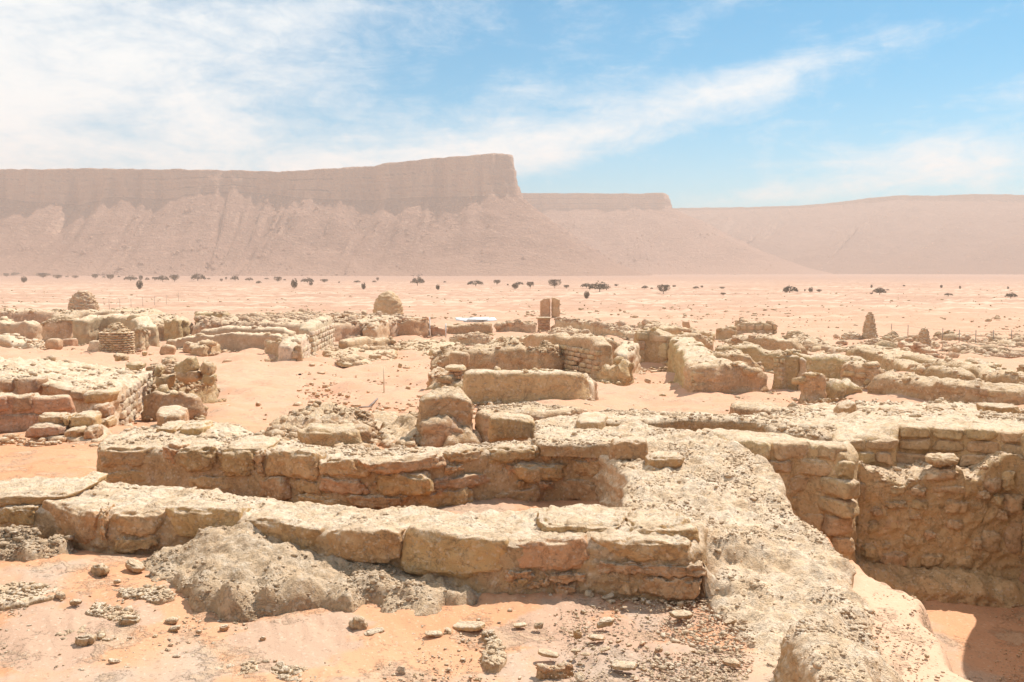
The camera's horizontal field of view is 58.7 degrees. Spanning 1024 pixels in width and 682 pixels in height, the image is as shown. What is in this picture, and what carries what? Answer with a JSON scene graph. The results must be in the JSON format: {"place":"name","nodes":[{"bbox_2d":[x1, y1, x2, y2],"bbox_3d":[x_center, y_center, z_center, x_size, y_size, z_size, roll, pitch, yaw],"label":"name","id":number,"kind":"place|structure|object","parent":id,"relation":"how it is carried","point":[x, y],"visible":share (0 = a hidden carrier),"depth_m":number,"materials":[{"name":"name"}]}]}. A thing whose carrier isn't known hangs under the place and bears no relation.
{"place":"outdoors","nodes":[
{"label":"outdoors","id":0,"kind":"place"},
{"bbox_2d":[0,153,649,275],"bbox_3d":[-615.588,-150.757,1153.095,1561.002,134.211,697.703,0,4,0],"label":"table mountain","id":1,"kind":"structure","parent":0,"point":[235,221],"depth_m":942.87,"materials":[{"name":"stone"}]},
{"bbox_2d":[2,194,651,275],"bbox_3d":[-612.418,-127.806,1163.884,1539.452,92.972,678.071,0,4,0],"label":"scree boulders","id":2,"kind":"object","parent":1,"relation":"on","point":[209,263],"visible":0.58,"depth_m":923.76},
{"bbox_2d":[0,408,791,619],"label":"stone wall","id":3,"kind":"structure","parent":0,"point":[626,553],"depth_m":6.43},
{"bbox_2d":[0,274,1023,681],"bbox_3d":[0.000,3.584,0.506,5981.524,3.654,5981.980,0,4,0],"label":"ground","id":4,"kind":"structure","parent":0,"point":[964,642],"depth_m":10.30,"materials":[{"name":"sand"}]},
{"bbox_2d":[0,316,42,339],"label":"mud wall","id":5,"kind":"structure","parent":4,"relation":"on","point":[32,329],"depth_m":60.49,"materials":[{"name":"beige stone"}]},
{"bbox_2d":[0,333,47,349],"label":"mud wall","id":6,"kind":"structure","parent":4,"relation":"on","point":[14,340],"depth_m":53.59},
{"bbox_2d":[0,581,61,610],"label":"crust patch","id":7,"kind":"object","parent":4,"relation":"on","point":[15,595],"visible":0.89,"depth_m":5.87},
{"bbox_2d":[0,307,70,323],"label":"mud wall","id":8,"kind":"structure","parent":4,"relation":"on","point":[40,316],"depth_m":71.27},
{"bbox_2d":[0,392,75,433],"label":"block wall","id":9,"kind":"structure","parent":4,"relation":"on","point":[21,413],"depth_m":15.36,"materials":[{"name":"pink stone"}]},
{"bbox_2d":[0,524,77,561],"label":"mud heap","id":10,"kind":"object","parent":4,"relation":"on","point":[22,543],"visible":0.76,"depth_m":6.67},
{"bbox_2d":[40,316,79,341],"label":"mud wall","id":11,"kind":"structure","parent":4,"relation":"on","point":[59,327],"depth_m":58.74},
{"bbox_2d":[30,424,111,442],"bbox_3d":[-6.995,1.545,14.427,1.725,0.377,1.081,2,5,19],"label":"rubble heap","id":12,"kind":"object","parent":4,"relation":"on","point":[106,431],"visible":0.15,"depth_m":13.97,"materials":[{"name":"stone"}]},
{"bbox_2d":[25,422,71,437],"bbox_3d":[-7.229,1.381,14.197,0.624,0.237,0.457,0,4,0],"label":"loose block","id":13,"kind":"object","parent":12,"relation":"on","point":[41,429],"depth_m":14.01,"materials":[{"name":"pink stone"}]},
{"bbox_2d":[38,412,70,423],"bbox_3d":[-7.218,1.232,14.387,0.419,0.233,0.434,0,4,-3],"label":"loose block","id":14,"kind":"object","parent":13,"relation":"on","point":[54,417],"depth_m":14.22,"materials":[{"name":"beige stone"}]},
{"bbox_2d":[64,425,87,437],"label":"loose block","id":15,"kind":"object","parent":12,"relation":"on","point":[76,432],"depth_m":13.91,"materials":[{"name":"stone"}]},
{"bbox_2d":[69,410,101,426],"bbox_3d":[-6.737,1.238,14.388,0.441,0.248,0.446,0,4,-4],"label":"loose block","id":16,"kind":"object","parent":15,"relation":"on","point":[88,418],"depth_m":14.22,"materials":[{"name":"stone"}]},
{"bbox_2d":[83,424,103,438],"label":"loose block","id":17,"kind":"object","parent":12,"relation":"on","point":[94,431],"depth_m":13.88,"materials":[{"name":"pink stone"}]},
{"bbox_2d":[101,415,116,427],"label":"loose block","id":18,"kind":"object","parent":12,"relation":"on","point":[109,421],"depth_m":14.82,"materials":[{"name":"beige stone"}]},
{"bbox_2d":[92,402,115,417],"bbox_3d":[-6.766,1.148,15.085,0.302,0.252,0.422,0,4,1],"label":"loose block","id":19,"kind":"object","parent":18,"relation":"on","point":[106,409],"depth_m":14.96,"materials":[{"name":"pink stone"}]},
{"bbox_2d":[0,355,152,425],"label":"ruined building","id":20,"kind":"structure","parent":4,"relation":"on","point":[123,391],"depth_m":18.23,"materials":[{"name":"stone"}]},
{"bbox_2d":[67,290,99,310],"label":"stone cairn","id":21,"kind":"object","parent":4,"relation":"on","point":[82,300],"visible":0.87,"depth_m":111.65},
{"bbox_2d":[85,601,140,620],"bbox_3d":[-2.463,1.750,5.679,0.476,0.194,0.236,2,5,24],"label":"crust patch","id":22,"kind":"object","parent":4,"relation":"on","point":[102,609],"visible":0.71,"depth_m":5.68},
{"bbox_2d":[72,313,159,346],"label":"mud wall","id":23,"kind":"structure","parent":4,"relation":"on","point":[87,329],"depth_m":56.88,"materials":[{"name":"beige stone"}]},
{"bbox_2d":[98,322,135,353],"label":"brick wall","id":24,"kind":"structure","parent":4,"relation":"on","point":[118,337],"depth_m":50.06,"materials":[{"name":"brick"}]},
{"bbox_2d":[50,307,192,338],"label":"mud wall","id":25,"kind":"structure","parent":4,"relation":"on","point":[157,317],"depth_m":65.22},
{"bbox_2d":[133,327,150,351],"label":"wall stub","id":26,"kind":"object","parent":4,"relation":"on","point":[142,336],"depth_m":52.55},
{"bbox_2d":[114,584,176,604],"bbox_3d":[-2.406,1.703,5.964,0.547,0.196,0.250,2,5,22],"label":"crust patch","id":27,"kind":"object","parent":4,"relation":"on","point":[159,595],"visible":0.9,"depth_m":5.91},
{"bbox_2d":[146,355,199,377],"bbox_3d":[-8.865,1.131,23.575,1.875,1.258,3.476,0,4,0],"label":"ruined corner","id":28,"kind":"object","parent":4,"relation":"on","point":[168,363],"visible":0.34,"depth_m":24.12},
{"bbox_2d":[140,384,208,421],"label":"mud wall","id":29,"kind":"structure","parent":4,"relation":"on","point":[161,396],"depth_m":19.19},
{"bbox_2d":[164,318,189,340],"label":"wall stub","id":30,"kind":"object","parent":4,"relation":"on","point":[175,328],"depth_m":61.16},
{"bbox_2d":[150,372,226,404],"bbox_3d":[-7.628,1.254,21.910,2.285,1.126,4.348,-2,5,-29],"label":"ruined corner","id":31,"kind":"object","parent":4,"relation":"on","point":[205,393],"visible":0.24,"depth_m":21.69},
{"bbox_2d":[176,370,202,382],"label":"fallen block","id":32,"kind":"object","parent":31,"relation":"on","point":[191,376],"depth_m":20.53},
{"bbox_2d":[174,356,199,372],"bbox_3d":[-7.390,0.600,20.726,0.515,0.414,0.415,-20,2,8],"label":"fallen block","id":33,"kind":"object","parent":32,"relation":"on","point":[187,364],"depth_m":20.54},
{"bbox_2d":[188,339,230,356],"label":"mud wall","id":34,"kind":"structure","parent":4,"relation":"on","point":[204,348],"depth_m":48.98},
{"bbox_2d":[171,332,288,351],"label":"plastered wall","id":35,"kind":"structure","parent":4,"relation":"on","point":[236,341],"depth_m":52.18,"materials":[{"name":"beige stone"}]},
{"bbox_2d":[215,658,260,675],"bbox_3d":[-1.492,1.853,4.985,0.297,0.170,0.230,-3,5,-36],"label":"crust patch","id":36,"kind":"object","parent":4,"relation":"on","point":[250,666],"visible":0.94,"depth_m":4.98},
{"bbox_2d":[0,340,493,447],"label":"gravel","id":37,"kind":"structure","parent":4,"relation":"on","point":[9,438],"depth_m":21.24,"materials":[{"name":"gravel"}]},
{"bbox_2d":[200,325,295,335],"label":"plastered wall","id":38,"kind":"structure","parent":4,"relation":"on","point":[245,329],"depth_m":56.58,"materials":[{"name":"beige stone"}]},
{"bbox_2d":[222,338,302,362],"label":"block wall","id":39,"kind":"structure","parent":4,"relation":"on","point":[271,347],"depth_m":44.44,"materials":[{"name":"stone"}]},
{"bbox_2d":[269,661,316,681],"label":"crust patch","id":40,"kind":"object","parent":4,"relation":"on","point":[281,670],"visible":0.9,"depth_m":4.92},
{"bbox_2d":[278,334,315,360],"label":"stone wall","id":41,"kind":"structure","parent":4,"relation":"on","point":[287,345],"depth_m":42.24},
{"bbox_2d":[191,310,413,341],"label":"stone wall","id":42,"kind":"structure","parent":4,"relation":"on","point":[351,325],"depth_m":61.10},
{"bbox_2d":[140,521,481,621],"bbox_3d":[-1.444,1.600,6.202,2.678,0.502,1.208,0,4,0],"label":"mud heap","id":43,"kind":"object","parent":4,"relation":"on","point":[243,571],"visible":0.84,"depth_m":5.96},
{"bbox_2d":[299,314,338,355],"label":"stone wall","id":44,"kind":"structure","parent":4,"relation":"on","point":[319,330],"depth_m":50.54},
{"bbox_2d":[260,400,380,447],"bbox_3d":[-3.025,1.469,14.557,1.808,1.020,5.176,-1,4,-10],"label":"rubble heap","id":45,"kind":"object","parent":4,"relation":"on","point":[285,427],"visible":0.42,"depth_m":14.04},
{"bbox_2d":[297,423,362,446],"bbox_3d":[-2.504,1.355,12.742,0.920,0.406,0.648,0,4,-1],"label":"squared block","id":46,"kind":"object","parent":45,"relation":"on","point":[327,434],"depth_m":12.47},
{"bbox_2d":[96,405,600,509],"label":"rubble stone wall","id":47,"kind":"structure","parent":4,"relation":"on","point":[174,446],"depth_m":8.80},
{"bbox_2d":[488,412,535,441],"bbox_3d":[-0.005,0.941,10.036,0.524,0.291,0.372,0,4,-2],"label":"dressed block","id":48,"kind":"object","parent":47,"relation":"on","point":[509,426],"depth_m":9.87,"materials":[{"name":"beige stone"}]},
{"bbox_2d":[532,425,620,457],"bbox_3d":[0.759,0.996,9.225,1.200,0.191,1.012,1,5,16],"label":"flat ledge","id":49,"kind":"object","parent":47,"relation":"on","point":[562,440],"visible":0.79,"depth_m":8.90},
{"bbox_2d":[324,344,398,366],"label":"rubble heap","id":50,"kind":"object","parent":4,"relation":"on","point":[347,357],"visible":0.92,"depth_m":45.81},
{"bbox_2d":[338,335,396,348],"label":"mud wall","id":51,"kind":"structure","parent":4,"relation":"on","point":[359,340],"depth_m":53.56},
{"bbox_2d":[362,319,402,340],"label":"ruined wing","id":52,"kind":"structure","parent":4,"relation":"on","point":[376,328],"depth_m":61.51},
{"bbox_2d":[373,411,398,427],"bbox_3d":[-2.609,1.635,18.265,0.860,0.536,3.570,-1,4,-9],"label":"rubble heap","id":53,"kind":"object","parent":4,"relation":"on","point":[380,417],"visible":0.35,"depth_m":17.70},
{"bbox_2d":[373,291,403,314],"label":"stone cairn","id":54,"kind":"object","parent":4,"relation":"on","point":[388,302],"visible":0.86,"depth_m":98.16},
{"bbox_2d":[378,410,421,447],"bbox_3d":[-1.782,1.472,14.812,0.830,0.888,4.643,-1,4,-8],"label":"rubble heap","id":55,"kind":"object","parent":4,"relation":"on","point":[401,429],"visible":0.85,"depth_m":13.63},
{"bbox_2d":[397,316,431,337],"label":"house wall","id":56,"kind":"structure","parent":4,"relation":"on","point":[408,326],"depth_m":64.62,"materials":[{"name":"stone"}]},
{"bbox_2d":[396,338,463,355],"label":"rubble heap","id":57,"kind":"object","parent":4,"relation":"on","point":[431,346],"visible":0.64,"depth_m":52.88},
{"bbox_2d":[426,366,448,386],"bbox_3d":[-2.178,1.204,27.394,0.786,0.894,3.014,-1,4,-7],"label":"rubble heap","id":58,"kind":"object","parent":4,"relation":"on","point":[434,374],"visible":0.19,"depth_m":26.84,"materials":[{"name":"stone"}]},
{"bbox_2d":[425,374,462,391],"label":"wall","id":59,"kind":"structure","parent":4,"relation":"on","point":[447,380],"depth_m":25.73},
{"bbox_2d":[416,385,472,447],"bbox_3d":[-0.981,1.215,13.665,0.842,0.998,1.358,0,4,0],"label":"wall stub","id":60,"kind":"object","parent":4,"relation":"on","point":[444,412],"depth_m":13.27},
{"bbox_2d":[449,351,469,366],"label":"upright block","id":61,"kind":"object","parent":4,"relation":"on","point":[459,357],"depth_m":28.89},
{"bbox_2d":[443,425,481,446],"bbox_3d":[-0.762,1.448,13.309,0.713,0.449,0.745,0,4,0],"label":"mud mound","id":62,"kind":"object","parent":4,"relation":"on","point":[468,435],"visible":0.37,"depth_m":13.11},
{"bbox_2d":[453,621,485,630],"bbox_3d":[-0.261,1.740,5.557,0.202,0.040,0.119,-7,1,26],"label":"loose flake","id":63,"kind":"object","parent":4,"relation":"on","point":[469,625],"visible":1,"depth_m":5.52,"materials":[{"name":"stone"}]},
{"bbox_2d":[446,322,495,335],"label":"wall","id":64,"kind":"structure","parent":4,"relation":"on","point":[465,328],"depth_m":67.73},
{"bbox_2d":[449,331,493,345],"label":"rubble wall","id":65,"kind":"structure","parent":4,"relation":"on","point":[472,338],"depth_m":56.92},
{"bbox_2d":[480,629,506,672],"bbox_3d":[-0.109,1.827,5.250,0.215,0.186,0.518,0,4,0],"label":"crust patch","id":66,"kind":"object","parent":4,"relation":"on","point":[493,658],"visible":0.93,"depth_m":5.16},
{"bbox_2d":[429,337,564,377],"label":"rubbly wall","id":67,"kind":"structure","parent":4,"relation":"on","point":[511,353],"depth_m":33.34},
{"bbox_2d":[0,287,1023,319],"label":"gravel","id":68,"kind":"structure","parent":4,"relation":"on","point":[764,309],"depth_m":121.17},
{"bbox_2d":[494,318,536,333],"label":"rubble wall","id":69,"kind":"structure","parent":4,"relation":"on","point":[519,325],"depth_m":69.80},
{"bbox_2d":[475,401,582,443],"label":"ruined wall","id":70,"kind":"structure","parent":4,"relation":"on","point":[535,410],"depth_m":13.44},
{"bbox_2d":[463,366,595,405],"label":"plastered wall","id":71,"kind":"structure","parent":4,"relation":"on","point":[497,385],"depth_m":22.91,"materials":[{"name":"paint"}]},
{"bbox_2d":[44,311,1023,350],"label":"gravel","id":72,"kind":"structure","parent":4,"relation":"on","point":[986,320],"depth_m":83.12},
{"bbox_2d":[540,297,559,317],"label":"twin tower","id":73,"kind":"structure","parent":4,"relation":"on","point":[545,309],"depth_m":95.70,"materials":[{"name":"stone"}]},
{"bbox_2d":[535,660,573,679],"bbox_3d":[0.240,1.847,4.997,0.265,0.184,0.109,-2,5,-19],"label":"crust patch","id":74,"kind":"object","parent":4,"relation":"on","point":[544,671],"visible":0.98,"depth_m":4.97,"materials":[{"name":"stone"}]},
{"bbox_2d":[519,332,612,381],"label":"mudbrick wall","id":75,"kind":"structure","parent":4,"relation":"on","point":[590,355],"depth_m":32.70,"materials":[{"name":"brick"}]},
{"bbox_2d":[539,317,635,339],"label":"rubble wall","id":76,"kind":"structure","parent":4,"relation":"on","point":[597,328],"depth_m":67.57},
{"bbox_2d":[594,356,633,385],"bbox_3d":[3.336,1.036,30.521,1.568,1.017,2.412,0,4,0],"label":"wall stub","id":77,"kind":"object","parent":4,"relation":"on","point":[619,372],"depth_m":30.12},
{"bbox_2d":[610,660,636,670],"bbox_3d":[0.615,1.790,5.020,0.146,0.041,0.089,-4,3,18],"label":"loose stone","id":78,"kind":"object","parent":4,"relation":"on","point":[623,665],"visible":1,"depth_m":4.99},
{"bbox_2d":[613,340,666,378],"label":"wall end","id":79,"kind":"structure","parent":4,"relation":"on","point":[628,350],"depth_m":33.53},
{"bbox_2d":[634,326,675,369],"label":"stone wall","id":80,"kind":"structure","parent":4,"relation":"on","point":[653,342],"depth_m":38.82,"materials":[{"name":"stone"}]},
{"bbox_2d":[624,337,715,395],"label":"mud wall","id":81,"kind":"structure","parent":4,"relation":"on","point":[682,352],"depth_m":30.02,"materials":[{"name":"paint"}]},
{"bbox_2d":[658,325,715,341],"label":"mud wall","id":82,"kind":"structure","parent":4,"relation":"on","point":[674,329],"depth_m":58.71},
{"bbox_2d":[673,331,713,350],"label":"mud wall","id":83,"kind":"structure","parent":4,"relation":"on","point":[708,342],"depth_m":41.24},
{"bbox_2d":[535,414,875,679],"bbox_3d":[1.552,1.469,7.962,1.844,0.942,6.329,-1,5,-11],"label":"crusted mass","id":84,"kind":"object","parent":4,"relation":"on","point":[775,568],"visible":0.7,"depth_m":6.89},
{"bbox_2d":[576,412,607,429],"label":"sunken block","id":85,"kind":"structure","parent":84,"relation":"on","point":[587,420],"depth_m":9.82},
{"bbox_2d":[608,436,647,460],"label":"dressed block","id":86,"kind":"structure","parent":84,"relation":"on","point":[630,447],"depth_m":8.46,"materials":[{"name":"beige stone"}]},
{"bbox_2d":[644,451,684,468],"bbox_3d":[1.380,1.084,8.260,0.357,0.145,0.295,0,4,5],"label":"flat block","id":87,"kind":"object","parent":84,"relation":"on","point":[660,459],"depth_m":8.14,"materials":[{"name":"stone"}]},
{"bbox_2d":[715,325,736,341],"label":"mud wall","id":88,"kind":"structure","parent":4,"relation":"on","point":[725,333],"depth_m":60.84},
{"bbox_2d":[683,358,773,399],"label":"mud wall","id":89,"kind":"structure","parent":4,"relation":"on","point":[724,375],"depth_m":24.99,"materials":[{"name":"stone"}]},
{"bbox_2d":[708,349,764,371],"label":"mud wall","id":90,"kind":"structure","parent":4,"relation":"on","point":[732,355],"depth_m":30.57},
{"bbox_2d":[715,341,774,373],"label":"mud wall","id":91,"kind":"structure","parent":4,"relation":"on","point":[757,353],"depth_m":35.06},
{"bbox_2d":[734,318,777,334],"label":"mud wall","id":92,"kind":"structure","parent":4,"relation":"on","point":[747,326],"depth_m":66.93,"materials":[{"name":"stone"}]},
{"bbox_2d":[724,333,807,354],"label":"mud wall","id":93,"kind":"structure","parent":4,"relation":"on","point":[770,341],"depth_m":44.01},
{"bbox_2d":[702,428,860,562],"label":"mudbrick wall","id":94,"kind":"structure","parent":4,"relation":"on","point":[821,483],"depth_m":8.61,"materials":[{"name":"stone"}]},
{"bbox_2d":[767,349,806,391],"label":"niche wall","id":95,"kind":"structure","parent":4,"relation":"on","point":[788,366],"depth_m":26.58,"materials":[{"name":"stone"}]},
{"bbox_2d":[791,372,831,403],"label":"mud wall","id":96,"kind":"structure","parent":4,"relation":"on","point":[812,387],"depth_m":23.81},
{"bbox_2d":[788,348,881,378],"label":"mud wall","id":97,"kind":"structure","parent":4,"relation":"on","point":[828,365],"depth_m":31.01,"materials":[{"name":"stone"}]},
{"bbox_2d":[769,606,903,681],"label":"crusted stub","id":98,"kind":"object","parent":4,"relation":"on","point":[837,644],"visible":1,"depth_m":4.53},
{"bbox_2d":[825,378,878,402],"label":"mud wall","id":99,"kind":"structure","parent":4,"relation":"on","point":[837,390],"depth_m":24.23,"materials":[{"name":"stone"}]},
{"bbox_2d":[839,360,886,389],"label":"mud wall","id":100,"kind":"structure","parent":4,"relation":"on","point":[861,374],"depth_m":28.57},
{"bbox_2d":[861,312,878,338],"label":"stone cairn","id":101,"kind":"object","parent":4,"relation":"on","point":[869,330],"visible":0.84,"depth_m":60.55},
{"bbox_2d":[752,332,1023,358],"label":"gravel","id":102,"kind":"structure","parent":4,"relation":"on","point":[1016,353],"depth_m":54.94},
{"bbox_2d":[753,397,1023,440],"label":"crusted terrace","id":103,"kind":"structure","parent":4,"relation":"on","point":[812,421],"depth_m":10.55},
{"bbox_2d":[729,401,787,414],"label":"block","id":104,"kind":"structure","parent":103,"relation":"on","point":[744,408],"depth_m":12.14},
{"bbox_2d":[833,399,856,413],"bbox_3d":[4.071,0.875,11.134,0.240,0.304,0.319,0,4,-2],"label":"loose slab","id":105,"kind":"object","parent":103,"relation":"on","point":[848,406],"depth_m":11.02,"materials":[{"name":"stone"}]},
{"bbox_2d":[976,402,1021,413],"bbox_3d":[6.137,0.861,11.470,0.492,0.156,0.322,1,4,8],"label":"loose slab","id":106,"kind":"object","parent":103,"relation":"on","point":[1003,407],"depth_m":11.35,"materials":[{"name":"stone"}]},
{"bbox_2d":[845,345,937,371],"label":"mud wall","id":107,"kind":"structure","parent":4,"relation":"on","point":[886,360],"depth_m":36.29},
{"bbox_2d":[897,337,937,353],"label":"mud wall","id":108,"kind":"structure","parent":4,"relation":"on","point":[915,346],"depth_m":48.80,"materials":[{"name":"beige stone"}]},
{"bbox_2d":[832,415,1023,467],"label":"mudbrick wall","id":109,"kind":"structure","parent":4,"relation":"on","point":[887,442],"depth_m":9.21,"materials":[{"name":"brick"}]},
{"bbox_2d":[855,451,1023,579],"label":"mudbrick wall","id":110,"kind":"structure","parent":4,"relation":"on","point":[939,509],"depth_m":8.81,"materials":[{"name":"stone"}]},
{"bbox_2d":[855,553,1023,607],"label":"wall footing","id":111,"kind":"object","parent":4,"relation":"on","point":[972,586],"depth_m":8.61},
{"bbox_2d":[867,371,1023,404],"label":"mud wall","id":112,"kind":"structure","parent":4,"relation":"on","point":[933,388],"depth_m":22.87,"materials":[{"name":"stone"}]},
{"bbox_2d":[895,354,997,380],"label":"mud wall","id":113,"kind":"structure","parent":4,"relation":"on","point":[979,371],"depth_m":32.59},
{"bbox_2d":[910,363,983,381],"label":"mud wall","id":114,"kind":"structure","parent":4,"relation":"on","point":[930,369],"depth_m":30.15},
{"bbox_2d":[984,370,1023,383],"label":"mud wall","id":115,"kind":"structure","parent":4,"relation":"on","point":[1007,376],"depth_m":28.19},
{"bbox_2d":[988,335,1023,346],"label":"rubble wall","id":116,"kind":"structure","parent":4,"relation":"on","point":[1017,341],"depth_m":55.07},
{"bbox_2d":[0,578,1023,681],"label":"gravel","id":117,"kind":"structure","parent":0,"point":[575,653],"depth_m":5.39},
{"bbox_2d":[0,0,1023,207],"label":"sky","id":118,"kind":"structure","parent":0,"point":[698,103],"materials":[{"name":"blue"}]},
{"bbox_2d":[522,193,831,274],"bbox_3d":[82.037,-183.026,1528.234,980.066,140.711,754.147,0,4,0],"label":"farther mountain","id":119,"kind":"structure","parent":0,"point":[691,249],"depth_m":1335.33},
{"bbox_2d":[616,595,766,681],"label":"gravel","id":120,"kind":"structure","parent":0,"point":[698,639],"depth_m":5.32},
{"bbox_2d":[673,194,1023,274],"bbox_3d":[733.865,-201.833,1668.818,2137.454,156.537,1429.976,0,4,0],"label":"distant ridge","id":121,"kind":"structure","parent":0,"point":[985,226],"depth_m":1607.14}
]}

